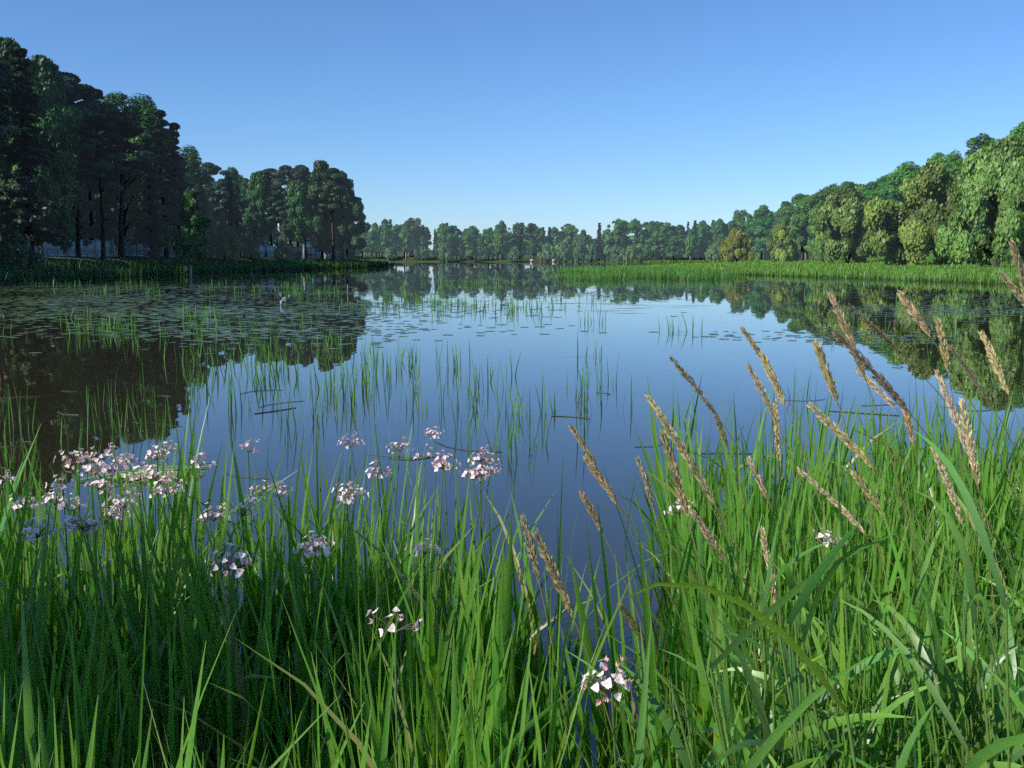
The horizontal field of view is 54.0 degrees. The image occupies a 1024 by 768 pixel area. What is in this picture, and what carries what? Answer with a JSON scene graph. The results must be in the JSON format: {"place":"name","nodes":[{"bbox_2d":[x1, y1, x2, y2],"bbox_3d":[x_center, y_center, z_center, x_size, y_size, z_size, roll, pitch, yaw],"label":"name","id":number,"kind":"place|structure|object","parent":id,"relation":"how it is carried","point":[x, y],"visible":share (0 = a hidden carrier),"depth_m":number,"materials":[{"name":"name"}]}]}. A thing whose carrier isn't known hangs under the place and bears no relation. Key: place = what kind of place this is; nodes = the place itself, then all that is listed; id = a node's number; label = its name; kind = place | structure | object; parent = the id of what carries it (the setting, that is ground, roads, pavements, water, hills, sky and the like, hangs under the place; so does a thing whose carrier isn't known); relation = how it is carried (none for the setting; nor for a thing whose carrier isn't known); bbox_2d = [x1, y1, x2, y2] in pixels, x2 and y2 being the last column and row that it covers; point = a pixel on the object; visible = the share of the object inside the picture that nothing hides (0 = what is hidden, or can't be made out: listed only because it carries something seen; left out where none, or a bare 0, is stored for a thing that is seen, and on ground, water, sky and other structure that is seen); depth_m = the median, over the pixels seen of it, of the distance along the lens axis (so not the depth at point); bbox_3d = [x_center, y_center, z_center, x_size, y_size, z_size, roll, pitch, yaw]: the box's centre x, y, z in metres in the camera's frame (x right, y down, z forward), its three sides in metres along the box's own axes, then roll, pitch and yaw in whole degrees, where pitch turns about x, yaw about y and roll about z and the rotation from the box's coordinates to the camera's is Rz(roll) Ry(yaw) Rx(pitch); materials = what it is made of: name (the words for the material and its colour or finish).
{"place":"outdoors","nodes":[
{"label":"outdoors","id":0,"kind":"place"},
{"bbox_2d":[0,250,1012,283],"bbox_3d":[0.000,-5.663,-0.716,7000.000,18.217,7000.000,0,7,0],"label":"distant shore","id":1,"kind":"structure","parent":0,"point":[399,257],"depth_m":469.38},
{"bbox_2d":[0,63,13,141],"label":"pine tree","id":2,"kind":"object","parent":1,"relation":"on","point":[6,118],"visible":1,"depth_m":97.26,"materials":[{"name":"green plant"}]},
{"bbox_2d":[0,163,13,236],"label":"spruce tree","id":3,"kind":"object","parent":1,"relation":"on","point":[3,227],"visible":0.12,"depth_m":119.76,"materials":[{"name":"green plant"}]},
{"bbox_2d":[0,60,30,154],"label":"pine tree","id":4,"kind":"object","parent":1,"relation":"on","point":[7,83],"visible":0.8,"depth_m":106.90,"materials":[{"name":"green plant"}]},
{"bbox_2d":[0,230,44,271],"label":"bush","id":5,"kind":"object","parent":1,"relation":"on","point":[15,248],"visible":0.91,"depth_m":98.19,"materials":[{"name":"green plant"}]},
{"bbox_2d":[0,47,66,251],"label":"spruce tree","id":6,"kind":"object","parent":1,"relation":"on","point":[21,214],"visible":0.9,"depth_m":109.41,"materials":[{"name":"green plant"}]},
{"bbox_2d":[0,36,68,196],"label":"birch tree","id":7,"kind":"object","parent":1,"relation":"on","point":[32,71],"visible":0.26,"depth_m":118.46,"materials":[{"name":"green plant"}]},
{"bbox_2d":[0,78,77,256],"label":"birch tree","id":8,"kind":"object","parent":1,"relation":"on","point":[47,186],"visible":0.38,"depth_m":118.80,"materials":[{"name":"green plant"}]},
{"bbox_2d":[31,54,87,224],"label":"birch tree","id":9,"kind":"object","parent":1,"relation":"on","point":[52,82],"visible":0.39,"depth_m":127.56,"materials":[{"name":"green plant"}]},
{"bbox_2d":[51,207,75,260],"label":"birch tree","id":10,"kind":"object","parent":1,"relation":"on","point":[66,221],"visible":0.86,"depth_m":112.64,"materials":[{"name":"green plant"}]},
{"bbox_2d":[52,63,91,245],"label":"spruce tree","id":11,"kind":"object","parent":1,"relation":"on","point":[73,212],"visible":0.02,"depth_m":135.43,"materials":[{"name":"green plant"}]},
{"bbox_2d":[52,158,102,256],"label":"pine tree","id":12,"kind":"object","parent":1,"relation":"on","point":[88,183],"visible":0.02,"depth_m":134.52,"materials":[{"name":"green plant"}]},
{"bbox_2d":[55,92,104,226],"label":"pine tree","id":13,"kind":"object","parent":1,"relation":"on","point":[72,98],"visible":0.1,"depth_m":133.72,"materials":[{"name":"green plant"}]},
{"bbox_2d":[62,71,100,238],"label":"pine tree","id":14,"kind":"object","parent":1,"relation":"on","point":[90,94],"visible":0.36,"depth_m":134.91,"materials":[{"name":"green plant"}]},
{"bbox_2d":[74,113,122,258],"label":"pine tree","id":15,"kind":"object","parent":1,"relation":"on","point":[91,144],"visible":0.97,"depth_m":125.85,"materials":[{"name":"green plant"}]},
{"bbox_2d":[82,89,126,245],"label":"spruce tree","id":16,"kind":"object","parent":1,"relation":"on","point":[111,220],"visible":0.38,"depth_m":145.00,"materials":[{"name":"green plant"}]},
{"bbox_2d":[90,110,154,257],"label":"pine tree","id":17,"kind":"object","parent":1,"relation":"on","point":[130,126],"visible":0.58,"depth_m":134.34,"materials":[{"name":"green plant"}]},
{"bbox_2d":[94,91,172,256],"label":"tree","id":18,"kind":"object","parent":1,"relation":"on","point":[143,109],"visible":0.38,"depth_m":149.67,"materials":[{"name":"green plant"}]},
{"bbox_2d":[137,109,182,257],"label":"spruce tree","id":19,"kind":"object","parent":1,"relation":"on","point":[164,190],"visible":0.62,"depth_m":148.84,"materials":[{"name":"green plant"}]},
{"bbox_2d":[0,235,339,259],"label":"concrete fence","id":20,"kind":"object","parent":1,"relation":"on","point":[93,249],"visible":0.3,"depth_m":147.21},
{"bbox_2d":[163,122,200,256],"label":"spruce tree","id":21,"kind":"object","parent":1,"relation":"on","point":[180,186],"visible":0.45,"depth_m":156.91,"materials":[{"name":"green plant"}]},
{"bbox_2d":[168,188,210,277],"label":"birch tree","id":22,"kind":"object","parent":1,"relation":"on","point":[195,224],"visible":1,"depth_m":104.87,"materials":[{"name":"green plant"}]},
{"bbox_2d":[174,145,209,196],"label":"tree","id":23,"kind":"object","parent":1,"relation":"on","point":[191,158],"visible":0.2,"depth_m":193.18,"materials":[{"name":"green plant"}]},
{"bbox_2d":[0,252,393,283],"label":"reeds","id":24,"kind":"object","parent":1,"relation":"on","point":[73,271],"visible":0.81,"depth_m":124.70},
{"bbox_2d":[197,173,216,227],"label":"birch tree","id":25,"kind":"object","parent":1,"relation":"on","point":[212,218],"visible":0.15,"depth_m":208.16,"materials":[{"name":"green plant"}]},
{"bbox_2d":[195,162,229,198],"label":"pine tree","id":26,"kind":"object","parent":1,"relation":"on","point":[210,168],"visible":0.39,"depth_m":239.27,"materials":[{"name":"green plant"}]},
{"bbox_2d":[205,223,243,260],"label":"bush","id":27,"kind":"object","parent":1,"relation":"on","point":[226,243],"visible":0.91,"depth_m":165.02,"materials":[{"name":"green plant"}]},
{"bbox_2d":[206,178,248,222],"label":"pine tree","id":28,"kind":"object","parent":1,"relation":"on","point":[221,191],"visible":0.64,"depth_m":187.44,"materials":[{"name":"green plant"}]},
{"bbox_2d":[224,177,240,251],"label":"spruce tree","id":29,"kind":"object","parent":1,"relation":"on","point":[231,211],"visible":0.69,"depth_m":176.91,"materials":[{"name":"green plant"}]},
{"bbox_2d":[224,166,242,183],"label":"birch tree","id":30,"kind":"object","parent":1,"relation":"on","point":[235,176],"visible":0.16,"depth_m":244.49,"materials":[{"name":"green plant"}]},
{"bbox_2d":[231,186,247,257],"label":"spruce tree","id":31,"kind":"object","parent":1,"relation":"on","point":[237,227],"visible":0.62,"depth_m":185.22,"materials":[{"name":"green plant"}]},
{"bbox_2d":[238,178,256,236],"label":"birch tree","id":32,"kind":"object","parent":1,"relation":"on","point":[244,213],"visible":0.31,"depth_m":207.30,"materials":[{"name":"green plant"}]},
{"bbox_2d":[242,234,259,258],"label":"bush","id":33,"kind":"object","parent":1,"relation":"on","point":[251,250],"visible":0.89,"depth_m":181.10,"materials":[{"name":"green plant"}]},
{"bbox_2d":[245,171,276,257],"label":"birch tree","id":34,"kind":"object","parent":1,"relation":"on","point":[258,193],"visible":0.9,"depth_m":196.46,"materials":[{"name":"green plant"}]},
{"bbox_2d":[266,192,289,245],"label":"pine tree","id":35,"kind":"object","parent":1,"relation":"on","point":[281,217],"visible":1,"depth_m":192.28,"materials":[{"name":"green plant"}]},
{"bbox_2d":[270,165,296,242],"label":"pine tree","id":36,"kind":"object","parent":1,"relation":"on","point":[283,170],"visible":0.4,"depth_m":234.12,"materials":[{"name":"green plant"}]},
{"bbox_2d":[273,240,294,262],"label":"bush","id":37,"kind":"object","parent":1,"relation":"on","point":[283,250],"visible":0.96,"depth_m":185.80,"materials":[{"name":"green plant"}]},
{"bbox_2d":[274,182,295,246],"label":"birch tree","id":38,"kind":"object","parent":1,"relation":"on","point":[288,233],"visible":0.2,"depth_m":219.31,"materials":[{"name":"green plant"}]},
{"bbox_2d":[278,165,310,246],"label":"pine tree","id":39,"kind":"object","parent":1,"relation":"on","point":[301,172],"visible":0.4,"depth_m":229.56,"materials":[{"name":"green plant"}]},
{"bbox_2d":[284,179,314,258],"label":"birch tree","id":40,"kind":"object","parent":1,"relation":"on","point":[298,204],"visible":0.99,"depth_m":209.61,"materials":[{"name":"green plant"}]},
{"bbox_2d":[312,209,327,260],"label":"spruce tree","id":41,"kind":"object","parent":1,"relation":"on","point":[318,246],"visible":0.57,"depth_m":218.46,"materials":[{"name":"green plant"}]},
{"bbox_2d":[302,160,350,259],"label":"birch tree","id":42,"kind":"object","parent":1,"relation":"on","point":[319,166],"visible":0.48,"depth_m":217.90,"materials":[{"name":"green plant"}]},
{"bbox_2d":[322,219,338,258],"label":"birch tree","id":43,"kind":"object","parent":1,"relation":"on","point":[327,238],"visible":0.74,"depth_m":215.67,"materials":[{"name":"green plant"}]},
{"bbox_2d":[304,168,358,260],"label":"pine tree","id":44,"kind":"object","parent":1,"relation":"on","point":[336,177],"visible":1,"depth_m":210.49,"materials":[{"name":"green plant"}]},
{"bbox_2d":[326,171,365,260],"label":"birch tree","id":45,"kind":"object","parent":1,"relation":"on","point":[344,194],"visible":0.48,"depth_m":220.58,"materials":[{"name":"green plant"}]},
{"bbox_2d":[348,203,371,250],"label":"broad tree","id":46,"kind":"object","parent":1,"relation":"on","point":[362,244],"visible":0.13,"depth_m":247.88,"materials":[{"name":"green plant"}]},
{"bbox_2d":[364,230,379,258],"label":"broad tree","id":47,"kind":"object","parent":1,"relation":"on","point":[372,242],"visible":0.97,"depth_m":467.65,"materials":[{"name":"green plant"}]},
{"bbox_2d":[379,227,395,251],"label":"broad tree","id":48,"kind":"object","parent":1,"relation":"on","point":[386,232],"visible":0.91,"depth_m":479.93,"materials":[{"name":"green plant"}]},
{"bbox_2d":[400,229,412,259],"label":"birch tree","id":49,"kind":"object","parent":1,"relation":"on","point":[406,238],"visible":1,"depth_m":468.81,"materials":[{"name":"green plant"}]},
{"bbox_2d":[403,217,424,256],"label":"broad tree","id":50,"kind":"object","parent":1,"relation":"on","point":[419,229],"visible":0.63,"depth_m":494.75,"materials":[{"name":"green plant"}]},
{"bbox_2d":[413,243,429,259],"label":"bush","id":51,"kind":"object","parent":1,"relation":"on","point":[421,251],"visible":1,"depth_m":471.79,"materials":[{"name":"green plant"}]},
{"bbox_2d":[0,427,847,767],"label":"flowering rush umbels","id":52,"kind":"object","parent":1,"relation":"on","point":[316,545],"visible":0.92,"depth_m":4.18,"materials":[{"name":"pink plant"}]},
{"bbox_2d":[438,242,451,261],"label":"bush","id":53,"kind":"object","parent":1,"relation":"on","point":[444,250],"visible":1,"depth_m":468.20,"materials":[{"name":"green plant"}]},
{"bbox_2d":[439,225,462,259],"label":"broad tree","id":54,"kind":"object","parent":1,"relation":"on","point":[454,232],"visible":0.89,"depth_m":481.25,"materials":[{"name":"green plant"}]},
{"bbox_2d":[464,233,477,260],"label":"broad tree","id":55,"kind":"object","parent":1,"relation":"on","point":[470,246],"visible":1,"depth_m":467.94,"materials":[{"name":"green plant"}]},
{"bbox_2d":[467,225,481,259],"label":"broad tree","id":56,"kind":"object","parent":1,"relation":"on","point":[473,231],"visible":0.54,"depth_m":492.88,"materials":[{"name":"green plant"}]},
{"bbox_2d":[481,228,494,259],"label":"broad tree","id":57,"kind":"object","parent":1,"relation":"on","point":[488,239],"visible":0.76,"depth_m":487.99,"materials":[{"name":"green plant"}]},
{"bbox_2d":[492,228,506,259],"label":"birch tree","id":58,"kind":"object","parent":1,"relation":"on","point":[497,241],"visible":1,"depth_m":481.28,"materials":[{"name":"green plant"}]},
{"bbox_2d":[491,224,509,259],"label":"broad tree","id":59,"kind":"object","parent":1,"relation":"on","point":[495,230],"visible":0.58,"depth_m":487.41,"materials":[{"name":"green plant"}]},
{"bbox_2d":[0,367,1023,767],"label":"sedge","id":60,"kind":"object","parent":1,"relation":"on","point":[160,641],"visible":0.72,"depth_m":3.67,"materials":[{"name":"plant"}]},
{"bbox_2d":[3,431,1023,767],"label":"bank grass","id":61,"kind":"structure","parent":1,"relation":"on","point":[987,747],"depth_m":2.31,"materials":[{"name":"plant"}]},
{"bbox_2d":[523,223,538,258],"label":"pine tree","id":62,"kind":"object","parent":1,"relation":"on","point":[532,227],"visible":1,"depth_m":483.27,"materials":[{"name":"green plant"}]},
{"bbox_2d":[537,242,555,260],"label":"bush","id":63,"kind":"object","parent":1,"relation":"on","point":[548,252],"visible":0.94,"depth_m":467.65,"materials":[{"name":"green plant"}]},
{"bbox_2d":[553,241,568,261],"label":"bush","id":64,"kind":"object","parent":1,"relation":"on","point":[562,249],"visible":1,"depth_m":468.37,"materials":[{"name":"green plant"}]},
{"bbox_2d":[555,235,575,260],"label":"willow tree","id":65,"kind":"object","parent":1,"relation":"on","point":[571,244],"visible":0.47,"depth_m":474.41,"materials":[{"name":"green plant"}]},
{"bbox_2d":[571,241,587,261],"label":"bush","id":66,"kind":"object","parent":1,"relation":"on","point":[578,251],"visible":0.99,"depth_m":467.07,"materials":[{"name":"green plant"}]},
{"bbox_2d":[585,242,600,261],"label":"bush","id":67,"kind":"object","parent":1,"relation":"on","point":[592,252],"visible":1,"depth_m":467.29,"materials":[{"name":"green plant"}]},
{"bbox_2d":[595,223,603,260],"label":"spruce tree","id":68,"kind":"object","parent":1,"relation":"on","point":[598,243],"visible":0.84,"depth_m":487.38,"materials":[{"name":"green plant"}]},
{"bbox_2d":[601,218,628,254],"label":"broad tree","id":69,"kind":"object","parent":1,"relation":"on","point":[617,233],"visible":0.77,"depth_m":479.43,"materials":[{"name":"green plant"}]},
{"bbox_2d":[623,244,641,261],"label":"bush","id":70,"kind":"object","parent":1,"relation":"on","point":[631,251],"visible":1,"depth_m":463.57,"materials":[{"name":"green plant"}]},
{"bbox_2d":[627,218,651,253],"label":"broad tree","id":71,"kind":"object","parent":1,"relation":"on","point":[638,237],"visible":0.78,"depth_m":474.17,"materials":[{"name":"green plant"}]},
{"bbox_2d":[648,222,674,259],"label":"broad tree","id":72,"kind":"object","parent":1,"relation":"on","point":[663,238],"visible":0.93,"depth_m":470.94,"materials":[{"name":"green plant"}]},
{"bbox_2d":[665,235,681,259],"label":"broad tree","id":73,"kind":"object","parent":1,"relation":"on","point":[674,240],"visible":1,"depth_m":461.45,"materials":[{"name":"green plant"}]},
{"bbox_2d":[665,225,685,260],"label":"broad tree","id":74,"kind":"object","parent":1,"relation":"on","point":[682,236],"visible":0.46,"depth_m":472.22,"materials":[{"name":"green plant"}]},
{"bbox_2d":[684,228,697,260],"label":"birch tree","id":75,"kind":"object","parent":1,"relation":"on","point":[689,240],"visible":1,"depth_m":457.05,"materials":[{"name":"green plant"}]},
{"bbox_2d":[697,220,712,259],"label":"birch tree","id":76,"kind":"object","parent":1,"relation":"on","point":[703,232],"visible":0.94,"depth_m":476.59,"materials":[{"name":"green plant"}]},
{"bbox_2d":[704,242,720,260],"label":"bush","id":77,"kind":"object","parent":1,"relation":"on","point":[712,253],"visible":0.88,"depth_m":454.84,"materials":[{"name":"green plant"}]},
{"bbox_2d":[713,218,725,245],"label":"birch tree","id":78,"kind":"object","parent":1,"relation":"on","point":[719,234],"visible":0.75,"depth_m":467.75,"materials":[{"name":"green plant"}]},
{"bbox_2d":[719,227,754,262],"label":"willow tree","id":79,"kind":"object","parent":1,"relation":"on","point":[736,244],"visible":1,"depth_m":263.29,"materials":[{"name":"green plant"}]},
{"bbox_2d":[729,209,756,251],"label":"broad tree","id":80,"kind":"object","parent":1,"relation":"on","point":[739,219],"visible":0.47,"depth_m":428.83,"materials":[{"name":"green plant"}]},
{"bbox_2d":[744,204,773,259],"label":"broad tree","id":81,"kind":"object","parent":1,"relation":"on","point":[760,226],"visible":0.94,"depth_m":416.19,"materials":[{"name":"green plant"}]},
{"bbox_2d":[520,239,1023,767],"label":"grass seedheads","id":82,"kind":"object","parent":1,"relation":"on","point":[862,367],"depth_m":3.22,"materials":[{"name":"plant"}]},
{"bbox_2d":[770,201,791,245],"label":"birch tree","id":83,"kind":"object","parent":1,"relation":"on","point":[782,218],"visible":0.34,"depth_m":384.46,"materials":[{"name":"green plant"}]},
{"bbox_2d":[766,223,800,261],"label":"willow tree","id":84,"kind":"object","parent":1,"relation":"on","point":[781,238],"visible":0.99,"depth_m":268.62,"materials":[{"name":"green plant"}]},
{"bbox_2d":[546,253,1023,284],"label":"marsh grass","id":85,"kind":"structure","parent":1,"relation":"on","point":[970,271],"depth_m":121.11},
{"bbox_2d":[783,193,815,260],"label":"broad tree","id":86,"kind":"object","parent":1,"relation":"on","point":[797,213],"visible":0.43,"depth_m":331.47,"materials":[{"name":"green plant"}]},
{"bbox_2d":[801,188,841,247],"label":"broad tree","id":87,"kind":"object","parent":1,"relation":"on","point":[814,200],"visible":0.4,"depth_m":311.21,"materials":[{"name":"green plant"}]},
{"bbox_2d":[806,181,855,243],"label":"broad tree","id":88,"kind":"object","parent":1,"relation":"on","point":[845,185],"visible":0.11,"depth_m":322.84,"materials":[{"name":"green plant"}]},
{"bbox_2d":[810,227,851,260],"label":"willow tree","id":89,"kind":"object","parent":1,"relation":"on","point":[816,255],"visible":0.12,"depth_m":248.47,"materials":[{"name":"green plant"}]},
{"bbox_2d":[815,187,881,262],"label":"willow tree","id":90,"kind":"object","parent":1,"relation":"on","point":[848,237],"visible":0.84,"depth_m":195.73,"materials":[{"name":"green plant"}]},
{"bbox_2d":[863,174,904,204],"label":"broad tree","id":91,"kind":"object","parent":1,"relation":"on","point":[888,192],"visible":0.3,"depth_m":271.17,"materials":[{"name":"green plant"}]},
{"bbox_2d":[887,161,920,206],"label":"broad tree","id":92,"kind":"object","parent":1,"relation":"on","point":[906,170],"visible":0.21,"depth_m":262.69,"materials":[{"name":"green plant"}]},
{"bbox_2d":[864,160,978,265],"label":"willow tree","id":93,"kind":"object","parent":1,"relation":"on","point":[918,218],"visible":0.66,"depth_m":150.91,"materials":[{"name":"green plant"}]},
{"bbox_2d":[918,152,953,191],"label":"broad tree","id":94,"kind":"object","parent":1,"relation":"on","point":[944,159],"visible":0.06,"depth_m":239.72,"materials":[{"name":"green plant"}]},
{"bbox_2d":[943,132,994,190],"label":"broad tree","id":95,"kind":"object","parent":1,"relation":"on","point":[951,169],"visible":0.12,"depth_m":209.17,"materials":[{"name":"green plant"}]},
{"bbox_2d":[934,133,1023,268],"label":"willow tree","id":96,"kind":"object","parent":1,"relation":"on","point":[989,178],"visible":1,"depth_m":119.43,"materials":[{"name":"green plant"}]},
{"bbox_2d":[0,262,1023,767],"bbox_3d":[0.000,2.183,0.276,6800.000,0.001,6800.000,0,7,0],"label":"lake water","id":97,"kind":"structure","parent":0,"point":[60,374],"depth_m":17.48,"materials":[{"name":"liquid"}]},
{"bbox_2d":[0,390,994,488],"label":"floating reed stalks","id":98,"kind":"object","parent":97,"relation":"on","point":[122,473],"visible":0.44,"depth_m":11.30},
{"bbox_2d":[0,274,1017,461],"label":"water reeds","id":99,"kind":"object","parent":97,"relation":"in","point":[439,300],"visible":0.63,"depth_m":18.25,"materials":[{"name":"plant"}]},
{"bbox_2d":[0,277,1023,353],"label":"lily pads","id":100,"kind":"object","parent":97,"relation":"on","point":[140,303],"visible":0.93,"depth_m":40.80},
{"bbox_2d":[549,264,745,281],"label":"reed bed","id":101,"kind":"object","parent":97,"relation":"in","point":[606,273],"visible":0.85,"depth_m":102.78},
{"bbox_2d":[0,0,1023,249],"label":"sky","id":102,"kind":"structure","parent":0,"point":[583,114],"materials":[{"name":"blue"}]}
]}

